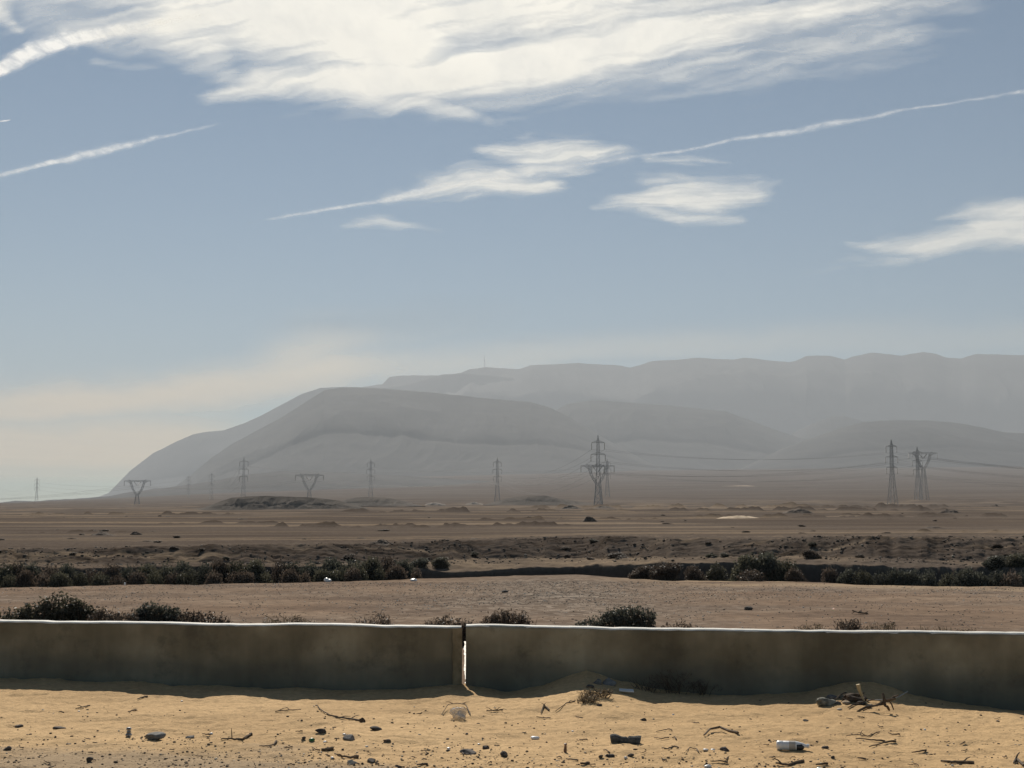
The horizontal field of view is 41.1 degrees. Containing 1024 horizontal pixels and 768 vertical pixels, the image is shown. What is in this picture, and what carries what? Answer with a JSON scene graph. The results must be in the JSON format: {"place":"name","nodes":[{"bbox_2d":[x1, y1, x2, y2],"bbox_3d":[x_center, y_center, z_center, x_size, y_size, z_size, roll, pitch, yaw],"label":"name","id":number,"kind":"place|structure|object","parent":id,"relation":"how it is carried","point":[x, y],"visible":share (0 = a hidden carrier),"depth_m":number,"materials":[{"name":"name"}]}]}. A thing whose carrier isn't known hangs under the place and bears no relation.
{"place":"outdoors","nodes":[
{"label":"outdoors","id":0,"kind":"place"},
{"bbox_2d":[0,361,350,469],"bbox_3d":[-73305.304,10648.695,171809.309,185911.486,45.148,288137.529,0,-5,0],"label":"cloud","id":1,"kind":"structure","parent":0,"point":[123,443],"depth_m":66847.48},
{"bbox_2d":[0,471,490,502],"bbox_3d":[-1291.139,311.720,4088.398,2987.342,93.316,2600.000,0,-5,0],"label":"hill foot fan","id":2,"kind":"object","parent":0,"point":[337,479],"visible":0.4,"depth_m":3476.88},
{"bbox_2d":[99,387,434,496],"bbox_3d":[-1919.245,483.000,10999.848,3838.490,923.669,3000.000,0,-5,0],"label":"mountain","id":3,"kind":"structure","parent":0,"point":[176,463],"depth_m":10634.65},
{"bbox_2d":[195,496,367,509],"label":"hill","id":4,"kind":"structure","parent":0,"point":[257,502],"depth_m":611.29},
{"bbox_2d":[177,388,662,485],"bbox_3d":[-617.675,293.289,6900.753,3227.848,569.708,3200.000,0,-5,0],"label":"mountain","id":5,"kind":"structure","parent":0,"point":[340,430],"depth_m":6121.74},
{"bbox_2d":[387,373,513,393],"bbox_3d":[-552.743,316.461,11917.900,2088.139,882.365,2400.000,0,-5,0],"label":"mountain far shoulder","id":6,"kind":"object","parent":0,"point":[450,383],"visible":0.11,"depth_m":12128.82},
{"bbox_2d":[78,0,891,115],"bbox_3d":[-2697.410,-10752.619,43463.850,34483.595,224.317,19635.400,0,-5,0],"label":"cloud","id":7,"kind":"structure","parent":0,"point":[390,53],"depth_m":42534.62,"materials":[{"name":"white"}]},
{"bbox_2d":[0,535,1021,565],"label":"bank gravel","id":8,"kind":"structure","parent":0,"point":[645,558],"depth_m":58.39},
{"bbox_2d":[0,467,1023,683],"bbox_3d":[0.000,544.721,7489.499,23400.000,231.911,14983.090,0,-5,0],"label":"ground","id":9,"kind":"structure","parent":0,"point":[865,511],"depth_m":62.01,"materials":[{"name":"soil"}]},
{"bbox_2d":[0,563,18,587],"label":"ditch shrub","id":10,"kind":"object","parent":9,"relation":"on","point":[4,571],"visible":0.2,"depth_m":48.00,"materials":[{"name":"green plant"}]},
{"bbox_2d":[0,571,18,587],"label":"ditch shrub","id":11,"kind":"object","parent":9,"relation":"on","point":[10,583],"visible":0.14,"depth_m":47.05,"materials":[{"name":"green plant"}]},
{"bbox_2d":[14,567,36,587],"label":"ditch shrub","id":12,"kind":"object","parent":9,"relation":"on","point":[25,578],"visible":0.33,"depth_m":47.17,"materials":[{"name":"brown plant"}]},
{"bbox_2d":[20,562,41,584],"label":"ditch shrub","id":13,"kind":"object","parent":9,"relation":"on","point":[32,568],"visible":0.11,"depth_m":48.42,"materials":[{"name":"green plant"}]},
{"bbox_2d":[35,569,49,586],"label":"ditch shrub","id":14,"kind":"object","parent":9,"relation":"on","point":[42,581],"visible":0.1,"depth_m":47.20,"materials":[{"name":"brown plant"}]},
{"bbox_2d":[0,591,105,620],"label":"desert shrub","id":15,"kind":"object","parent":9,"relation":"on","point":[75,611],"visible":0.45,"depth_m":25.14,"materials":[{"name":"green plant"}]},
{"bbox_2d":[48,570,71,586],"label":"ditch shrub","id":16,"kind":"object","parent":9,"relation":"on","point":[60,580],"visible":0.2,"depth_m":47.22,"materials":[{"name":"green plant"}]},
{"bbox_2d":[57,563,77,584],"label":"ditch shrub","id":17,"kind":"object","parent":9,"relation":"on","point":[67,570],"visible":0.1,"depth_m":48.40,"materials":[{"name":"green plant"}]},
{"bbox_2d":[69,571,89,585],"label":"ditch shrub","id":18,"kind":"object","parent":9,"relation":"on","point":[81,580],"visible":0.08,"depth_m":47.52,"materials":[{"name":"green plant"}]},
{"bbox_2d":[90,572,109,585],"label":"ditch shrub","id":19,"kind":"object","parent":9,"relation":"on","point":[100,580],"visible":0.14,"depth_m":47.78,"materials":[{"name":"green plant"}]},
{"bbox_2d":[100,563,121,581],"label":"ditch shrub","id":20,"kind":"object","parent":9,"relation":"on","point":[112,571],"visible":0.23,"depth_m":49.13,"materials":[{"name":"green plant"}]},
{"bbox_2d":[86,606,140,620],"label":"desert shrub","id":21,"kind":"object","parent":9,"relation":"on","point":[96,616],"visible":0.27,"depth_m":24.68,"materials":[{"name":"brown plant"}]},
{"bbox_2d":[127,568,147,584],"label":"ditch shrub","id":22,"kind":"object","parent":9,"relation":"on","point":[138,579],"visible":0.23,"depth_m":48.29,"materials":[{"name":"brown plant"}]},
{"bbox_2d":[128,563,160,582],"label":"ditch shrub","id":23,"kind":"object","parent":9,"relation":"on","point":[147,569],"visible":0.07,"depth_m":49.72,"materials":[{"name":"green plant"}]},
{"bbox_2d":[146,570,164,584],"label":"ditch shrub","id":24,"kind":"object","parent":9,"relation":"on","point":[156,579],"visible":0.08,"depth_m":48.69,"materials":[{"name":"green plant"}]},
{"bbox_2d":[130,600,184,621],"bbox_3d":[-6.568,4.415,25.101,1.141,0.899,0.548,0,-5,0],"label":"desert shrub","id":25,"kind":"object","parent":9,"relation":"on","point":[157,613],"visible":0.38,"depth_m":25.05,"materials":[{"name":"green plant"}]},
{"bbox_2d":[158,560,175,584],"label":"ditch shrub","id":26,"kind":"object","parent":9,"relation":"on","point":[165,572],"visible":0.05,"depth_m":49.56,"materials":[{"name":"green plant"}]},
{"bbox_2d":[163,560,199,582],"bbox_3d":[-12.125,7.754,49.711,1.197,2.668,1.460,-4,-7,40],"label":"ditch shrub","id":27,"kind":"object","parent":9,"relation":"on","point":[183,567],"visible":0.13,"depth_m":49.80,"materials":[{"name":"green plant"}]},
{"bbox_2d":[173,568,199,584],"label":"ditch shrub","id":28,"kind":"object","parent":9,"relation":"on","point":[190,579],"visible":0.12,"depth_m":48.66,"materials":[{"name":"green plant"}]},
{"bbox_2d":[176,608,231,622],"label":"desert shrub","id":29,"kind":"object","parent":9,"relation":"on","point":[192,617],"visible":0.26,"depth_m":24.87,"materials":[{"name":"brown plant"}]},
{"bbox_2d":[196,560,212,584],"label":"ditch shrub","id":30,"kind":"object","parent":9,"relation":"on","point":[203,572],"visible":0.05,"depth_m":49.81,"materials":[{"name":"green plant"}]},
{"bbox_2d":[204,570,223,584],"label":"ditch shrub","id":31,"kind":"object","parent":9,"relation":"on","point":[213,578],"visible":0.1,"depth_m":48.63,"materials":[{"name":"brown plant"}]},
{"bbox_2d":[209,558,233,583],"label":"ditch shrub","id":32,"kind":"object","parent":9,"relation":"on","point":[219,567],"visible":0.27,"depth_m":50.09,"materials":[{"name":"green plant"}]},
{"bbox_2d":[223,559,245,581],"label":"ditch shrub","id":33,"kind":"object","parent":9,"relation":"on","point":[236,567],"visible":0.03,"depth_m":50.39,"materials":[{"name":"green plant"}]},
{"bbox_2d":[235,569,255,583],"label":"ditch shrub","id":34,"kind":"object","parent":9,"relation":"on","point":[248,577],"visible":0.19,"depth_m":49.26,"materials":[{"name":"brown plant"}]},
{"bbox_2d":[243,558,271,582],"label":"ditch shrub","id":35,"kind":"object","parent":9,"relation":"on","point":[257,568],"visible":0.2,"depth_m":50.34,"materials":[{"name":"green plant"}]},
{"bbox_2d":[269,558,287,582],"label":"ditch shrub","id":36,"kind":"object","parent":9,"relation":"on","point":[277,573],"visible":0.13,"depth_m":50.44,"materials":[{"name":"green plant"}]},
{"bbox_2d":[278,566,301,582],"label":"ditch shrub","id":37,"kind":"object","parent":9,"relation":"on","point":[290,575],"visible":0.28,"depth_m":49.58,"materials":[{"name":"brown plant"}]},
{"bbox_2d":[262,613,318,622],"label":"desert shrub","id":38,"kind":"object","parent":9,"relation":"on","point":[294,618],"visible":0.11,"depth_m":24.32,"materials":[{"name":"plant"}]},
{"bbox_2d":[279,561,311,582],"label":"ditch shrub","id":39,"kind":"object","parent":9,"relation":"on","point":[297,569],"visible":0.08,"depth_m":50.87,"materials":[{"name":"green plant"}]},
{"bbox_2d":[303,558,319,581],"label":"ditch shrub","id":40,"kind":"object","parent":9,"relation":"on","point":[310,569],"visible":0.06,"depth_m":51.30,"materials":[{"name":"green plant"}]},
{"bbox_2d":[313,567,331,581],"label":"ditch shrub","id":41,"kind":"object","parent":9,"relation":"on","point":[321,575],"visible":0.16,"depth_m":50.30,"materials":[{"name":"green plant"}]},
{"bbox_2d":[321,556,348,573],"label":"ditch shrub","id":42,"kind":"object","parent":9,"relation":"on","point":[332,564],"visible":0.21,"depth_m":51.73,"materials":[{"name":"green plant"}]},
{"bbox_2d":[330,565,348,581],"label":"ditch shrub","id":43,"kind":"object","parent":9,"relation":"on","point":[337,576],"visible":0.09,"depth_m":50.47,"materials":[{"name":"green plant"}]},
{"bbox_2d":[343,565,362,581],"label":"ditch shrub","id":44,"kind":"object","parent":9,"relation":"on","point":[353,575],"visible":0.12,"depth_m":50.38,"materials":[{"name":"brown plant"}]},
{"bbox_2d":[361,556,381,580],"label":"ditch shrub","id":45,"kind":"object","parent":9,"relation":"on","point":[372,565],"visible":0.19,"depth_m":51.92,"materials":[{"name":"green plant"}]},
{"bbox_2d":[354,611,394,624],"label":"desert shrub","id":46,"kind":"object","parent":9,"relation":"on","point":[384,622],"visible":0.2,"depth_m":24.30,"materials":[{"name":"brown plant"}]},
{"bbox_2d":[342,497,420,505],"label":"mound","id":47,"kind":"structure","parent":9,"relation":"on","point":[371,501],"depth_m":887.13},
{"bbox_2d":[383,564,405,579],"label":"ditch shrub","id":48,"kind":"object","parent":9,"relation":"on","point":[400,575],"visible":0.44,"depth_m":51.21,"materials":[{"name":"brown plant"}]},
{"bbox_2d":[394,559,415,578],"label":"ditch shrub","id":49,"kind":"object","parent":9,"relation":"on","point":[405,564],"visible":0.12,"depth_m":53.23,"materials":[{"name":"green plant"}]},
{"bbox_2d":[409,558,430,568],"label":"ditch shrub","id":50,"kind":"object","parent":9,"relation":"on","point":[421,562],"visible":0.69,"depth_m":55.79,"materials":[{"name":"green plant"}]},
{"bbox_2d":[431,556,450,568],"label":"ditch shrub","id":51,"kind":"object","parent":9,"relation":"on","point":[440,562],"visible":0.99,"depth_m":56.46,"materials":[{"name":"green plant"}]},
{"bbox_2d":[420,614,475,645],"bbox_3d":[-1.159,4.478,24.501,1.133,0.728,0.506,0,-5,0],"label":"desert shrub","id":52,"kind":"object","parent":9,"relation":"on","point":[443,621],"visible":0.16,"depth_m":24.45,"materials":[{"name":"brown plant"}]},
{"bbox_2d":[477,608,536,624],"bbox_3d":[-0.099,4.466,24.711,1.133,0.848,0.505,0,-5,0],"label":"desert shrub","id":53,"kind":"object","parent":9,"relation":"on","point":[503,618],"visible":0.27,"depth_m":24.66,"materials":[{"name":"brown plant"}]},
{"bbox_2d":[582,463,612,503],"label":"delta pylon","id":54,"kind":"object","parent":9,"relation":"on","point":[592,477],"visible":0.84,"depth_m":983.00,"materials":[{"name":"metal"}]},
{"bbox_2d":[3,459,1017,499],"bbox_3d":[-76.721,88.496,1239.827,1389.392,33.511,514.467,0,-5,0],"label":"overhead wire","id":55,"kind":"object","parent":54,"relation":"hanging from","point":[527,482],"visible":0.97,"depth_m":1079.54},
{"bbox_2d":[591,436,605,504],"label":"lattice pylon","id":56,"kind":"object","parent":9,"relation":"on","point":[597,453],"visible":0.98,"depth_m":866.86,"materials":[{"name":"metal"}]},
{"bbox_2d":[575,604,653,627],"bbox_3d":[1.812,4.429,24.909,1.561,0.881,0.544,0,-5,0],"label":"desert shrub","id":57,"kind":"object","parent":9,"relation":"on","point":[612,618],"visible":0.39,"depth_m":24.85,"materials":[{"name":"green plant"}]},
{"bbox_2d":[628,565,655,578],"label":"ditch shrub","id":58,"kind":"object","parent":9,"relation":"on","point":[641,572],"visible":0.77,"depth_m":51.37,"materials":[{"name":"brown plant"}]},
{"bbox_2d":[647,561,683,580],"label":"ditch shrub","id":59,"kind":"object","parent":9,"relation":"on","point":[669,571],"visible":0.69,"depth_m":50.59,"materials":[{"name":"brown plant"}]},
{"bbox_2d":[683,563,707,580],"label":"ditch shrub","id":60,"kind":"object","parent":9,"relation":"on","point":[693,573],"visible":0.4,"depth_m":51.19,"materials":[{"name":"brown plant"}]},
{"bbox_2d":[704,561,727,580],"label":"ditch shrub","id":61,"kind":"object","parent":9,"relation":"on","point":[714,574],"visible":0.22,"depth_m":51.69,"materials":[{"name":"green plant"}]},
{"bbox_2d":[728,552,761,580],"bbox_3d":[8.807,7.651,51.834,1.688,2.610,1.057,2,-5,-20],"label":"ditch shrub","id":62,"kind":"object","parent":9,"relation":"on","point":[746,562],"visible":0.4,"depth_m":51.76,"materials":[{"name":"green plant"}]},
{"bbox_2d":[736,568,766,581],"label":"ditch shrub","id":63,"kind":"object","parent":9,"relation":"on","point":[754,577],"visible":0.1,"depth_m":50.65,"materials":[{"name":"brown plant"}]},
{"bbox_2d":[755,550,784,581],"bbox_3d":[9.901,7.720,52.010,1.614,2.751,1.324,1,-5,-13],"label":"ditch shrub","id":64,"kind":"object","parent":9,"relation":"on","point":[767,560],"visible":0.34,"depth_m":51.67,"materials":[{"name":"green plant"}]},
{"bbox_2d":[774,559,798,581],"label":"ditch shrub","id":65,"kind":"object","parent":9,"relation":"on","point":[782,570],"visible":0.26,"depth_m":51.28,"materials":[{"name":"green plant"}]},
{"bbox_2d":[784,566,809,581],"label":"ditch shrub","id":66,"kind":"object","parent":9,"relation":"on","point":[792,575],"visible":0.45,"depth_m":50.03,"materials":[{"name":"brown plant"}]},
{"bbox_2d":[800,549,821,558],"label":"ditch shrub","id":67,"kind":"object","parent":9,"relation":"on","point":[808,554],"visible":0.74,"depth_m":55.33,"materials":[{"name":"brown plant"}]},
{"bbox_2d":[821,564,838,582],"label":"ditch shrub","id":68,"kind":"object","parent":9,"relation":"on","point":[829,575],"visible":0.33,"depth_m":50.35,"materials":[{"name":"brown plant"}]},
{"bbox_2d":[836,567,855,584],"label":"ditch shrub","id":69,"kind":"object","parent":9,"relation":"on","point":[845,577],"visible":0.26,"depth_m":49.50,"materials":[{"name":"green plant"}]},
{"bbox_2d":[831,618,863,629],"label":"desert shrub","id":70,"kind":"object","parent":9,"relation":"on","point":[849,627],"visible":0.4,"depth_m":24.27,"materials":[{"name":"brown plant"}]},
{"bbox_2d":[851,568,874,584],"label":"ditch shrub","id":71,"kind":"object","parent":9,"relation":"on","point":[861,579],"visible":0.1,"depth_m":49.01,"materials":[{"name":"green plant"}]},
{"bbox_2d":[863,620,897,629],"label":"desert shrub","id":72,"kind":"object","parent":9,"relation":"on","point":[885,626],"visible":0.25,"depth_m":24.11,"materials":[{"name":"plant"}]},
{"bbox_2d":[872,570,891,584],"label":"ditch shrub","id":73,"kind":"object","parent":9,"relation":"on","point":[877,581],"visible":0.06,"depth_m":49.06,"materials":[{"name":"green plant"}]},
{"bbox_2d":[885,440,897,503],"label":"lattice pylon","id":74,"kind":"object","parent":9,"relation":"on","point":[892,466],"visible":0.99,"depth_m":942.05,"materials":[{"name":"metal"}]},
{"bbox_2d":[885,567,903,585],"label":"ditch shrub","id":75,"kind":"object","parent":9,"relation":"on","point":[895,579],"visible":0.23,"depth_m":48.85,"materials":[{"name":"green plant"}]},
{"bbox_2d":[899,569,923,585],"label":"ditch shrub","id":76,"kind":"object","parent":9,"relation":"on","point":[910,578],"visible":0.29,"depth_m":48.73,"materials":[{"name":"green plant"}]},
{"bbox_2d":[908,452,935,499],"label":"delta pylon","id":77,"kind":"object","parent":9,"relation":"on","point":[922,473],"visible":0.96,"depth_m":1118.49,"materials":[{"name":"metal"}]},
{"bbox_2d":[0,459,1017,498],"bbox_3d":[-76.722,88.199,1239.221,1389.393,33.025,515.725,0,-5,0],"label":"overhead wire","id":78,"kind":"object","parent":77,"relation":"hanging from","point":[516,480],"visible":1,"depth_m":1081.91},
{"bbox_2d":[13,459,1016,498],"bbox_3d":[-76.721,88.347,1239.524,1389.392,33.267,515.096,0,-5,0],"label":"overhead wire","id":79,"kind":"object","parent":77,"relation":"hanging from","point":[522,481],"visible":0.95,"depth_m":1078.72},
{"bbox_2d":[920,567,938,586],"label":"ditch shrub","id":80,"kind":"object","parent":9,"relation":"on","point":[929,579],"visible":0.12,"depth_m":48.37,"materials":[{"name":"green plant"}]},
{"bbox_2d":[947,565,982,586],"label":"ditch shrub","id":81,"kind":"object","parent":9,"relation":"on","point":[966,578],"visible":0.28,"depth_m":48.18,"materials":[{"name":"green plant"}]},
{"bbox_2d":[973,571,992,586],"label":"ditch shrub","id":82,"kind":"object","parent":9,"relation":"on","point":[985,580],"visible":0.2,"depth_m":48.14,"materials":[{"name":"green plant"}]},
{"bbox_2d":[981,555,1008,571],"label":"ditch shrub","id":83,"kind":"object","parent":9,"relation":"on","point":[994,561],"visible":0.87,"depth_m":51.06,"materials":[{"name":"green plant"}]},
{"bbox_2d":[988,568,1006,585],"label":"ditch shrub","id":84,"kind":"object","parent":9,"relation":"on","point":[996,579],"visible":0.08,"depth_m":48.02,"materials":[{"name":"green plant"}]},
{"bbox_2d":[999,568,1023,586],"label":"ditch shrub","id":85,"kind":"object","parent":9,"relation":"on","point":[1011,580],"visible":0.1,"depth_m":47.76,"materials":[{"name":"brown plant"}]},
{"bbox_2d":[1002,552,1023,567],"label":"ditch shrub","id":86,"kind":"object","parent":9,"relation":"on","point":[1016,560],"visible":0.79,"depth_m":51.26,"materials":[{"name":"green plant"}]},
{"bbox_2d":[0,670,1023,767],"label":"sand","id":87,"kind":"structure","parent":0,"point":[203,707],"depth_m":15.31,"materials":[{"name":"sand"}]},
{"bbox_2d":[0,619,461,689],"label":"concrete wall","id":88,"kind":"structure","parent":87,"relation":"on","point":[340,656],"depth_m":18.96,"materials":[{"name":"concrete"}]},
{"bbox_2d":[574,687,613,703],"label":"dry tuft","id":89,"kind":"object","parent":87,"relation":"on","point":[596,695],"visible":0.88,"depth_m":17.02,"materials":[{"name":"plant"}]},
{"bbox_2d":[610,734,640,743],"bbox_3d":[1.191,3.727,14.295,0.329,0.120,0.106,0,-5,6],"label":"charred log","id":90,"kind":"object","parent":87,"relation":"on","point":[625,739],"visible":0.92,"depth_m":14.26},
{"bbox_2d":[628,668,722,695],"bbox_3d":[2.153,3.987,18.008,1.269,0.487,0.273,0,-5,0],"label":"dry shrub","id":91,"kind":"object","parent":87,"relation":"on","point":[670,688],"visible":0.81,"depth_m":17.99,"materials":[{"name":"brown plant"}]},
{"bbox_2d":[466,624,1023,710],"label":"concrete wall","id":92,"kind":"structure","parent":87,"relation":"on","point":[981,668],"depth_m":18.03,"materials":[{"name":"concrete"}]},
{"bbox_2d":[776,741,809,749],"bbox_3d":[2.844,3.663,13.821,0.328,0.098,0.096,-1,-5,10],"label":"plastic bottle","id":93,"kind":"object","parent":87,"relation":"on","point":[788,745],"visible":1,"depth_m":13.79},
{"bbox_2d":[816,697,835,705],"bbox_3d":[3.852,3.905,16.756,0.249,0.117,0.162,-1,-5,8],"label":"rag","id":94,"kind":"object","parent":87,"relation":"on","point":[821,701],"visible":1,"depth_m":16.72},
{"bbox_2d":[842,693,867,701],"bbox_3d":[4.249,3.882,16.890,0.298,0.113,0.219,0,-5,0],"label":"rag","id":95,"kind":"object","parent":87,"relation":"on","point":[846,697],"visible":0.96,"depth_m":16.84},
{"bbox_2d":[857,693,897,711],"bbox_3d":[4.358,3.801,16.271,0.509,0.226,0.101,1,-5,-9],"label":"branch tangle","id":96,"kind":"object","parent":87,"relation":"on","point":[883,701],"visible":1,"depth_m":16.27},
{"bbox_2d":[0,581,1023,630],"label":"field gravel","id":97,"kind":"structure","parent":0,"point":[534,590],"depth_m":40.23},
{"bbox_2d":[0,692,1023,767],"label":"gravel","id":98,"kind":"structure","parent":0,"point":[482,738],"depth_m":13.64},
{"bbox_2d":[0,0,1023,501],"label":"sky","id":99,"kind":"structure","parent":0,"point":[213,242],"materials":[{"name":"blue"}]},
{"bbox_2d":[17,144,130,171],"bbox_3d":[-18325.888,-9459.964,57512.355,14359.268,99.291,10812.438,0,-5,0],"label":"contrail","id":100,"kind":"object","parent":99,"relation":"in","point":[71,158],"visible":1,"depth_m":57284.88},
{"bbox_2d":[0,20,163,75],"bbox_3d":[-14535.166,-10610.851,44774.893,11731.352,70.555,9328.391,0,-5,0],"label":"contrail","id":101,"kind":"object","parent":99,"relation":"in","point":[21,57],"visible":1,"depth_m":42934.83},
{"bbox_2d":[431,144,613,192],"bbox_3d":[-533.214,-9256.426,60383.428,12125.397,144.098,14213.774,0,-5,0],"label":"cloud","id":102,"kind":"structure","parent":0,"point":[501,180],"depth_m":59847.52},
{"bbox_2d":[483,495,591,504],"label":"hill","id":103,"kind":"structure","parent":0,"point":[534,500],"depth_m":965.45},
{"bbox_2d":[556,400,805,469],"bbox_3d":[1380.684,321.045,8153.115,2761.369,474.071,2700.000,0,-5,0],"label":"mountain","id":104,"kind":"structure","parent":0,"point":[687,434],"depth_m":7641.08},
{"bbox_2d":[623,183,762,220],"bbox_3d":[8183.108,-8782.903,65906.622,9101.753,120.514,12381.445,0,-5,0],"label":"cloud","id":105,"kind":"structure","parent":0,"point":[680,195],"depth_m":65125.85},
{"bbox_2d":[366,352,1023,434],"bbox_3d":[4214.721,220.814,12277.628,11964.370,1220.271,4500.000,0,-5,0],"label":"mountain","id":106,"kind":"structure","parent":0,"point":[977,390],"depth_m":11727.19,"materials":[{"name":"stone"}]},
{"bbox_2d":[741,420,1023,468],"bbox_3d":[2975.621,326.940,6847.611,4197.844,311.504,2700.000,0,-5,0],"label":"mountain","id":107,"kind":"structure","parent":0,"point":[957,442],"depth_m":6251.51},
{"bbox_2d":[872,203,1023,253],"bbox_3d":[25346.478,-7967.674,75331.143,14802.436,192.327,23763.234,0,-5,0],"label":"cloud","id":108,"kind":"structure","parent":0,"point":[1008,223],"depth_m":73447.58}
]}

